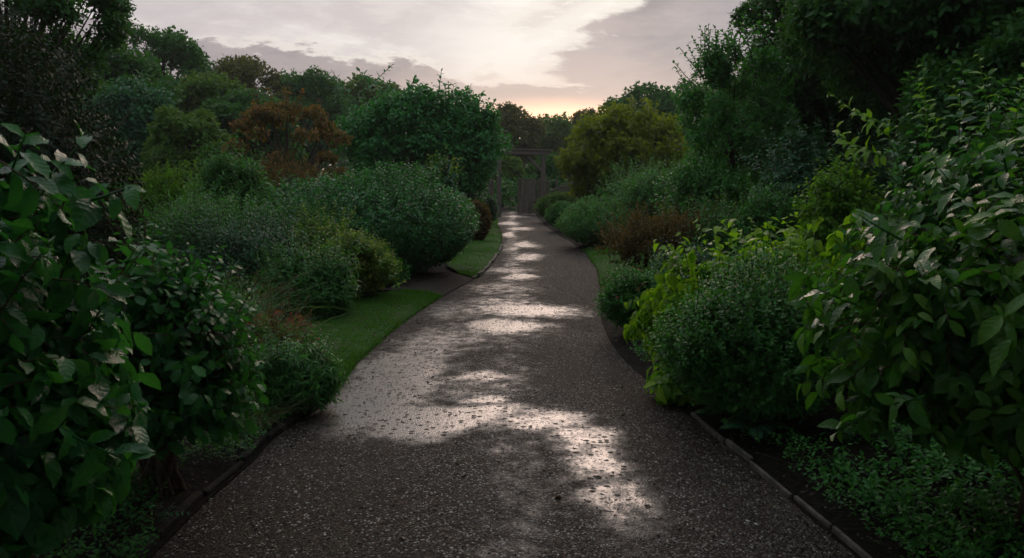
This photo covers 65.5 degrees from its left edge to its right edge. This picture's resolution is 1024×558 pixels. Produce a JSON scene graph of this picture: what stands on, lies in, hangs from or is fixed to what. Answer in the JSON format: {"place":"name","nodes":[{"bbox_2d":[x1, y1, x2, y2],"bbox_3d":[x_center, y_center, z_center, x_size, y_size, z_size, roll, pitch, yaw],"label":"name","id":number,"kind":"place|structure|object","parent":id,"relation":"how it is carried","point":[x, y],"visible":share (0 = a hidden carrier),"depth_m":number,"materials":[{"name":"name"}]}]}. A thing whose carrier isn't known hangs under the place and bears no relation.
{"place":"outdoors","nodes":[
{"label":"outdoors","id":0,"kind":"place"},
{"bbox_2d":[17,212,501,557],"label":"flower bed soil","id":1,"kind":"structure","parent":0,"point":[214,469],"depth_m":4.07,"materials":[{"name":"brown soil"}]},
{"bbox_2d":[0,0,150,287],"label":"evergreen shrub","id":2,"kind":"object","parent":1,"relation":"on","point":[52,133],"visible":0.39,"depth_m":7.78,"materials":[{"name":"green plant"}]},
{"bbox_2d":[0,120,161,557],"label":"broadleaf shrub","id":3,"kind":"object","parent":1,"relation":"on","point":[71,408],"visible":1,"depth_m":2.34,"materials":[{"name":"green plant"}]},
{"bbox_2d":[123,152,203,239],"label":"bright shrub","id":4,"kind":"object","parent":1,"relation":"on","point":[159,189],"visible":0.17,"depth_m":15.10,"materials":[{"name":"green plant"}]},
{"bbox_2d":[79,191,268,498],"bbox_3d":[-1.784,0.364,3.922,1.105,1.590,1.214,-2,7,-18],"label":"lobed shrub","id":5,"kind":"object","parent":1,"relation":"on","point":[200,362],"visible":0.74,"depth_m":3.81,"materials":[{"name":"green plant"}]},
{"bbox_2d":[117,181,262,278],"bbox_3d":[-4.389,-0.460,10.433,2.038,1.647,1.759,0,7,0],"label":"leafy perennial","id":6,"kind":"object","parent":1,"relation":"on","point":[152,228],"visible":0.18,"depth_m":10.26,"materials":[{"name":"green plant"}]},
{"bbox_2d":[34,362,347,557],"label":"edge weeds","id":7,"kind":"object","parent":1,"relation":"on","point":[133,550],"visible":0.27,"depth_m":3.51,"materials":[{"name":"green plant"}]},
{"bbox_2d":[156,257,272,300],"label":"grass clump","id":8,"kind":"object","parent":1,"relation":"on","point":[238,280],"visible":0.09,"depth_m":8.55,"materials":[{"name":"green plant"}]},
{"bbox_2d":[148,179,287,234],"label":"leafy shrub","id":9,"kind":"object","parent":1,"relation":"on","point":[234,205],"visible":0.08,"depth_m":11.34,"materials":[{"name":"green plant"}]},
{"bbox_2d":[170,127,283,226],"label":"feathery bush","id":10,"kind":"object","parent":1,"relation":"on","point":[230,172],"visible":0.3,"depth_m":14.10,"materials":[{"name":"green plant"}]},
{"bbox_2d":[182,257,275,352],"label":"leafy perennial","id":11,"kind":"object","parent":1,"relation":"on","point":[250,314],"visible":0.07,"depth_m":6.65,"materials":[{"name":"green plant"}]},
{"bbox_2d":[159,197,326,295],"bbox_3d":[-3.235,-0.260,9.552,2.129,1.463,1.821,3,7,20],"label":"leafy perennial","id":12,"kind":"object","parent":1,"relation":"on","point":[242,250],"visible":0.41,"depth_m":9.33,"materials":[{"name":"green plant"}]},
{"bbox_2d":[209,387,312,434],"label":"grass tuft","id":13,"kind":"object","parent":1,"relation":"on","point":[269,418],"visible":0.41,"depth_m":5.15,"materials":[{"name":"green plant"}]},
{"bbox_2d":[216,266,321,320],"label":"grass clump","id":14,"kind":"object","parent":1,"relation":"on","point":[259,289],"visible":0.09,"depth_m":8.37,"materials":[{"name":"green plant"}]},
{"bbox_2d":[199,265,340,321],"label":"grass clump","id":15,"kind":"object","parent":1,"relation":"on","point":[263,296],"visible":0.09,"depth_m":7.80,"materials":[{"name":"green plant"}]},
{"bbox_2d":[241,282,320,353],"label":"dried flowers","id":16,"kind":"object","parent":1,"relation":"on","point":[273,325],"visible":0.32,"depth_m":6.47,"materials":[{"name":"brown plant"}]},
{"bbox_2d":[220,190,351,247],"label":"leafy perennial","id":17,"kind":"object","parent":1,"relation":"on","point":[300,215],"visible":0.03,"depth_m":11.09,"materials":[{"name":"green plant"}]},
{"bbox_2d":[221,85,353,184],"bbox_3d":[-5.952,-2.940,21.413,3.373,4.435,2.802,0,7,0],"label":"rusty tree","id":18,"kind":"object","parent":1,"relation":"on","point":[270,113],"visible":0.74,"depth_m":21.04,"materials":[{"name":"orange plant"}]},
{"bbox_2d":[250,146,328,199],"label":"rusty bush","id":19,"kind":"object","parent":1,"relation":"on","point":[294,170],"visible":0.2,"depth_m":19.12,"materials":[{"name":"brown plant"}]},
{"bbox_2d":[241,309,350,419],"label":"ferny plant","id":20,"kind":"object","parent":1,"relation":"on","point":[295,369],"visible":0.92,"depth_m":5.33,"materials":[{"name":"green plant"}]},
{"bbox_2d":[263,171,343,218],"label":"leafy shrub","id":21,"kind":"object","parent":1,"relation":"on","point":[291,177],"visible":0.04,"depth_m":14.29,"materials":[{"name":"green plant"}]},
{"bbox_2d":[247,229,362,318],"bbox_3d":[-2.343,-0.003,8.917,1.340,1.107,1.240,0,7,0],"label":"feathery mound","id":22,"kind":"object","parent":1,"relation":"on","point":[338,291],"visible":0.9,"depth_m":8.68,"materials":[{"name":"green plant"}]},
{"bbox_2d":[249,287,366,346],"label":"grass clump","id":23,"kind":"object","parent":1,"relation":"on","point":[316,323],"visible":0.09,"depth_m":7.14,"materials":[{"name":"green plant"}]},
{"bbox_2d":[284,195,362,255],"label":"yellow sprays","id":24,"kind":"object","parent":1,"relation":"on","point":[333,230],"visible":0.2,"depth_m":10.81,"materials":[{"name":"green plant"}]},
{"bbox_2d":[312,217,405,297],"bbox_3d":[-1.992,-0.197,10.063,1.443,1.214,1.490,0,7,0],"label":"perennial mound","id":25,"kind":"object","parent":1,"relation":"on","point":[374,270],"visible":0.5,"depth_m":10.02,"materials":[{"name":"green plant"}]},
{"bbox_2d":[255,157,481,273],"bbox_3d":[-2.205,-0.986,13.132,3.374,2.041,3.311,2,7,19],"label":"dome shrub","id":26,"kind":"object","parent":1,"relation":"on","point":[412,222],"visible":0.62,"depth_m":12.52,"materials":[{"name":"green plant"}]},
{"bbox_2d":[375,234,411,286],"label":"leafy perennial","id":27,"kind":"object","parent":1,"relation":"on","point":[404,271],"visible":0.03,"depth_m":11.62,"materials":[{"name":"green plant"}]},
{"bbox_2d":[328,64,518,203],"bbox_3d":[-2.935,-4.191,26.397,6.378,5.708,5.619,0,7,0],"label":"round tree","id":28,"kind":"object","parent":1,"relation":"on","point":[419,123],"visible":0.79,"depth_m":25.27,"materials":[{"name":"green plant"}]},
{"bbox_2d":[419,144,464,243],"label":"young shrub","id":29,"kind":"object","parent":1,"relation":"on","point":[450,177],"visible":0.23,"depth_m":17.24,"materials":[{"name":"green plant"}]},
{"bbox_2d":[482,192,498,221],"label":"leafy shrub","id":30,"kind":"object","parent":1,"relation":"on","point":[490,202],"visible":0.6,"depth_m":28.77,"materials":[{"name":"green plant"}]},
{"bbox_2d":[67,348,1018,557],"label":"twig litter","id":31,"kind":"object","parent":1,"relation":"on","point":[732,440],"visible":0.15,"depth_m":4.13,"materials":[{"name":"brown plant"}]},
{"bbox_2d":[274,291,435,375],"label":"lawn","id":32,"kind":"structure","parent":0,"point":[396,315],"depth_m":8.45,"materials":[{"name":"green plant"}]},
{"bbox_2d":[1,0,829,169],"label":"sky","id":33,"kind":"structure","parent":0,"point":[551,57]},
{"bbox_2d":[379,274,472,295],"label":"side path","id":34,"kind":"structure","parent":0,"point":[448,283],"depth_m":11.99,"materials":[{"name":"soil"}]},
{"bbox_2d":[269,218,647,393],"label":"lawn grass","id":35,"kind":"structure","parent":0,"point":[422,292],"depth_m":9.81,"materials":[{"name":"green plant"}]},
{"bbox_2d":[447,221,500,275],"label":"lawn","id":36,"kind":"structure","parent":0,"point":[495,244],"depth_m":16.55,"materials":[{"name":"green plant"}]},
{"bbox_2d":[466,199,492,239],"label":"orange shrub","id":37,"kind":"object","parent":36,"relation":"on","point":[484,219],"visible":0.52,"depth_m":20.11,"materials":[{"name":"orange plant"}]},
{"bbox_2d":[152,211,854,557],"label":"path","id":38,"kind":"structure","parent":0,"point":[533,240],"depth_m":4.59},
{"bbox_2d":[67,256,979,557],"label":"leaf litter","id":39,"kind":"object","parent":38,"relation":"on","point":[507,448],"visible":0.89,"depth_m":4.36,"materials":[{"name":"brown plant"}]},
{"bbox_2d":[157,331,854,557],"bbox_3d":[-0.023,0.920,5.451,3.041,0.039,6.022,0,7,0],"label":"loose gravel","id":40,"kind":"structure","parent":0,"point":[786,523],"depth_m":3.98,"materials":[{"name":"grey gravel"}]},
{"bbox_2d":[106,188,905,502],"bbox_3d":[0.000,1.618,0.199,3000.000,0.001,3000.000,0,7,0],"label":"ground","id":41,"kind":"structure","parent":0,"point":[468,282],"depth_m":12.98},
{"bbox_2d":[2,36,110,161],"bbox_3d":[-17.381,-5.379,29.404,5.010,7.311,6.031,1,7,11],"label":"tree","id":42,"kind":"object","parent":41,"relation":"on","point":[105,83],"visible":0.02,"depth_m":29.02,"materials":[{"name":"green plant"}]},
{"bbox_2d":[0,0,137,157],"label":"tree","id":43,"kind":"object","parent":41,"relation":"on","point":[114,16],"visible":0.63,"depth_m":14.65,"materials":[{"name":"green plant"}]},
{"bbox_2d":[75,74,174,184],"bbox_3d":[-12.734,-4.114,26.600,3.422,5.344,3.034,7,10,44],"label":"tree","id":44,"kind":"object","parent":41,"relation":"on","point":[139,99],"visible":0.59,"depth_m":25.63,"materials":[{"name":"green plant"}]},
{"bbox_2d":[78,40,186,173],"bbox_3d":[-17.134,-6.074,33.241,6.835,7.794,5.678,-6,9,-38],"label":"tree","id":45,"kind":"object","parent":41,"relation":"on","point":[128,62],"visible":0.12,"depth_m":32.97,"materials":[{"name":"green plant"}]},
{"bbox_2d":[122,23,227,84],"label":"tree","id":46,"kind":"object","parent":41,"relation":"on","point":[172,48],"visible":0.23,"depth_m":43.65,"materials":[{"name":"green plant"}]},
{"bbox_2d":[139,105,236,187],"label":"tree","id":47,"kind":"object","parent":41,"relation":"on","point":[176,136],"visible":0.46,"depth_m":23.98,"materials":[{"name":"green plant"}]},
{"bbox_2d":[172,69,253,149],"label":"tree","id":48,"kind":"object","parent":41,"relation":"on","point":[199,88],"visible":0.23,"depth_m":38.07,"materials":[{"name":"green plant"}]},
{"bbox_2d":[126,405,311,557],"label":"path edging","id":49,"kind":"object","parent":41,"relation":"on","point":[188,504],"visible":0.42,"depth_m":4.13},
{"bbox_2d":[210,53,288,147],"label":"tree","id":50,"kind":"object","parent":41,"relation":"on","point":[249,70],"visible":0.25,"depth_m":55.08,"materials":[{"name":"green plant"}]},
{"bbox_2d":[194,88,308,172],"bbox_3d":[-12.207,-5.844,37.379,5.217,6.228,4.626,-2,7,-13],"label":"tree","id":51,"kind":"object","parent":41,"relation":"on","point":[229,108],"visible":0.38,"depth_m":36.53,"materials":[{"name":"green plant"}]},
{"bbox_2d":[272,64,357,170],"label":"tree","id":52,"kind":"object","parent":41,"relation":"on","point":[316,85],"visible":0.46,"depth_m":57.19,"materials":[{"name":"green plant"}]},
{"bbox_2d":[338,72,402,160],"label":"tree","id":53,"kind":"object","parent":41,"relation":"on","point":[360,82],"visible":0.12,"depth_m":63.03,"materials":[{"name":"green plant"}]},
{"bbox_2d":[471,244,501,280],"bbox_3d":[-0.400,-0.425,16.474,0.159,0.128,7.005,0,7,3],"label":"stone edging","id":54,"kind":"object","parent":41,"relation":"on","point":[484,270],"visible":0.69,"depth_m":14.73,"materials":[{"name":"grey stone"}]},
{"bbox_2d":[82,136,903,182],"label":"wood","id":55,"kind":"object","parent":41,"relation":"on","point":[340,163],"visible":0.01,"depth_m":94.11,"materials":[{"name":"green plant"}]},
{"bbox_2d":[78,163,911,231],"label":"undergrowth","id":56,"kind":"object","parent":41,"relation":"on","point":[511,190],"visible":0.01,"depth_m":44.06,"materials":[{"name":"green plant"}]},
{"bbox_2d":[479,155,525,206],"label":"tree","id":57,"kind":"object","parent":41,"relation":"on","point":[511,166],"visible":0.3,"depth_m":48.79,"materials":[{"name":"green plant"}]},
{"bbox_2d":[486,100,547,167],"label":"tree","id":58,"kind":"object","parent":41,"relation":"on","point":[518,123],"visible":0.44,"depth_m":75.03,"materials":[{"name":"green plant"}]},
{"bbox_2d":[487,149,552,216],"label":"garden gate","id":59,"kind":"structure","parent":41,"relation":"on","point":[543,186],"depth_m":37.06,"materials":[{"name":"brown wood"}]},
{"bbox_2d":[518,178,536,214],"bbox_3d":[0.734,-3.930,37.999,0.929,1.720,0.110,0,7,0],"label":"door","id":60,"kind":"structure","parent":59,"relation":"in","point":[532,182],"depth_m":37.98,"materials":[{"name":"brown wood"}]},
{"bbox_2d":[523,152,567,196],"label":"tree","id":61,"kind":"object","parent":41,"relation":"on","point":[550,167],"visible":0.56,"depth_m":46.81,"materials":[{"name":"green plant"}]},
{"bbox_2d":[523,111,587,177],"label":"tree","id":62,"kind":"object","parent":41,"relation":"on","point":[558,129],"visible":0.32,"depth_m":80.46,"materials":[{"name":"green plant"}]},
{"bbox_2d":[570,107,595,149],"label":"tree","id":63,"kind":"object","parent":41,"relation":"on","point":[576,114],"visible":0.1,"depth_m":85.84,"materials":[{"name":"green plant"}]},
{"bbox_2d":[553,95,695,203],"bbox_3d":[4.184,-4.086,28.760,5.088,4.921,5.177,-4,8,-27],"label":"golden tree","id":64,"kind":"object","parent":41,"relation":"on","point":[613,131],"visible":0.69,"depth_m":27.44,"materials":[{"name":"green plant"}]},
{"bbox_2d":[602,81,696,164],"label":"tree","id":65,"kind":"object","parent":41,"relation":"on","point":[667,105],"visible":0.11,"depth_m":53.46,"materials":[{"name":"green plant"}]},
{"bbox_2d":[671,79,743,148],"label":"tree","id":66,"kind":"object","parent":41,"relation":"on","point":[682,89],"visible":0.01,"depth_m":60.27,"materials":[{"name":"green plant"}]},
{"bbox_2d":[670,10,802,184],"bbox_3d":[4.724,-2.849,16.737,2.754,5.384,2.869,0,7,0],"label":"airy tree","id":67,"kind":"object","parent":41,"relation":"on","point":[716,64],"visible":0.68,"depth_m":16.15,"materials":[{"name":"green plant"}]},
{"bbox_2d":[709,69,795,166],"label":"tree","id":68,"kind":"object","parent":41,"relation":"on","point":[715,126],"depth_m":43.24,"materials":[{"name":"green plant"}]},
{"bbox_2d":[691,412,871,557],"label":"path edging","id":69,"kind":"object","parent":41,"relation":"on","point":[836,531],"visible":0.59,"depth_m":4.10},
{"bbox_2d":[773,0,1023,148],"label":"dark tree","id":70,"kind":"object","parent":41,"relation":"on","point":[878,47],"visible":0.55,"depth_m":11.88,"materials":[{"name":"green plant"}]},
{"bbox_2d":[886,7,1023,218],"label":"dark tree","id":71,"kind":"object","parent":41,"relation":"on","point":[1003,53],"visible":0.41,"depth_m":9.55,"materials":[{"name":"green plant"}]},
{"bbox_2d":[501,207,524,211],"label":"path beyond gate","id":72,"kind":"structure","parent":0,"point":[503,209],"depth_m":43.73,"materials":[{"name":"grey gravel"}]},
{"bbox_2d":[583,247,648,286],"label":"lawn","id":73,"kind":"structure","parent":0,"point":[604,265],"depth_m":14.89,"materials":[{"name":"green plant"}]},
{"bbox_2d":[537,212,1023,557],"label":"flower bed soil","id":74,"kind":"structure","parent":0,"point":[795,482],"depth_m":4.24,"materials":[{"name":"brown soil"}]},
{"bbox_2d":[543,200,577,228],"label":"clipped dome","id":75,"kind":"structure","parent":74,"relation":"on","point":[552,212],"depth_m":25.19,"materials":[{"name":"green plant"}]},
{"bbox_2d":[532,190,589,217],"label":"domed hedge","id":76,"kind":"object","parent":74,"relation":"on","point":[542,207],"visible":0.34,"depth_m":30.53,"materials":[{"name":"green plant"}]},
{"bbox_2d":[549,178,574,195],"bbox_3d":[2.757,-4.252,38.569,2.420,2.240,0.150,0,7,0],"label":"wattle fence","id":77,"kind":"object","parent":74,"relation":"on","point":[556,188],"visible":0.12,"depth_m":38.52,"materials":[{"name":"brown wood"}]},
{"bbox_2d":[554,193,631,245],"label":"rounded hedge","id":78,"kind":"object","parent":74,"relation":"on","point":[581,225],"visible":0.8,"depth_m":18.56,"materials":[{"name":"green plant"}]},
{"bbox_2d":[587,155,672,218],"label":"loose shrub","id":79,"kind":"object","parent":74,"relation":"on","point":[610,187],"visible":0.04,"depth_m":22.57,"materials":[{"name":"green plant"}]},
{"bbox_2d":[593,251,689,330],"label":"flowering plant","id":80,"kind":"object","parent":74,"relation":"on","point":[627,287],"visible":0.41,"depth_m":8.01,"materials":[{"name":"green plant"}]},
{"bbox_2d":[612,154,677,233],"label":"loose shrub","id":81,"kind":"object","parent":74,"relation":"on","point":[645,187],"visible":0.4,"depth_m":19.36,"materials":[{"name":"green plant"}]},
{"bbox_2d":[592,194,735,270],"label":"rusty shrub","id":82,"kind":"object","parent":74,"relation":"on","point":[628,241],"visible":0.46,"depth_m":12.62,"materials":[{"name":"orange plant"}]},
{"bbox_2d":[643,348,703,406],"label":"hosta plant","id":83,"kind":"object","parent":74,"relation":"on","point":[667,392],"visible":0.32,"depth_m":5.67,"materials":[{"name":"green plant"}]},
{"bbox_2d":[648,231,731,279],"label":"leafy perennial","id":84,"kind":"object","parent":74,"relation":"on","point":[700,259],"visible":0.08,"depth_m":10.14,"materials":[{"name":"green plant"}]},
{"bbox_2d":[649,137,764,243],"bbox_3d":[3.957,-1.502,15.509,2.428,2.478,1.948,-6,9,-41],"label":"loose shrub","id":85,"kind":"object","parent":74,"relation":"on","point":[687,181],"visible":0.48,"depth_m":15.06,"materials":[{"name":"green plant"}]},
{"bbox_2d":[674,185,771,258],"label":"leafy perennial","id":86,"kind":"object","parent":74,"relation":"on","point":[713,223],"visible":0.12,"depth_m":11.93,"materials":[{"name":"green plant"}]},
{"bbox_2d":[693,407,759,428],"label":"fern","id":87,"kind":"object","parent":74,"relation":"on","point":[736,419],"visible":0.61,"depth_m":5.08,"materials":[{"name":"green plant"}]},
{"bbox_2d":[623,210,877,361],"bbox_3d":[1.922,0.171,6.267,1.755,1.410,1.820,-6,9,-39],"label":"lime leaved shrub","id":88,"kind":"object","parent":74,"relation":"on","point":[655,301],"visible":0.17,"depth_m":6.08,"materials":[{"name":"green plant"}]},
{"bbox_2d":[637,234,864,429],"bbox_3d":[1.523,0.367,5.064,1.313,1.311,1.452,0,7,0],"label":"leaved bush","id":89,"kind":"object","parent":74,"relation":"on","point":[729,355],"visible":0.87,"depth_m":4.84,"materials":[{"name":"green plant"}]},
{"bbox_2d":[718,411,795,441],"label":"fern","id":90,"kind":"object","parent":74,"relation":"on","point":[764,427],"visible":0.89,"depth_m":4.84,"materials":[{"name":"green plant"}]},
{"bbox_2d":[724,168,810,267],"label":"shade shrub","id":91,"kind":"object","parent":74,"relation":"on","point":[759,215],"visible":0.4,"depth_m":11.27,"materials":[{"name":"green plant"}]},
{"bbox_2d":[725,0,904,163],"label":"dark tree","id":92,"kind":"object","parent":74,"relation":"on","point":[808,98],"visible":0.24,"depth_m":17.81,"materials":[{"name":"green plant"}]},
{"bbox_2d":[629,338,1003,557],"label":"edge weeds","id":93,"kind":"object","parent":74,"relation":"on","point":[814,478],"visible":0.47,"depth_m":3.79,"materials":[{"name":"green plant"}]},
{"bbox_2d":[741,114,897,220],"bbox_3d":[4.950,-1.299,12.935,2.533,2.703,2.608,0,7,0],"label":"shade shrub","id":94,"kind":"object","parent":74,"relation":"on","point":[804,167],"visible":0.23,"depth_m":12.55,"materials":[{"name":"green plant"}]},
{"bbox_2d":[792,148,888,265],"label":"lime shrub","id":95,"kind":"object","parent":74,"relation":"on","point":[835,201],"visible":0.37,"depth_m":8.11,"materials":[{"name":"green plant"}]},
{"bbox_2d":[770,403,1023,557],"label":"ground cover","id":96,"kind":"object","parent":74,"relation":"on","point":[935,523],"visible":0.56,"depth_m":3.73,"materials":[{"name":"green plant"}]},
{"bbox_2d":[782,125,1023,530],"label":"glossy shrub","id":97,"kind":"object","parent":74,"relation":"on","point":[950,368],"visible":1,"depth_m":3.21,"materials":[{"name":"green plant"}]},
{"bbox_2d":[801,52,1023,324],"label":"arching shrub","id":98,"kind":"object","parent":74,"relation":"on","point":[923,213],"visible":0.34,"depth_m":5.38,"materials":[{"name":"green plant"}]}
]}

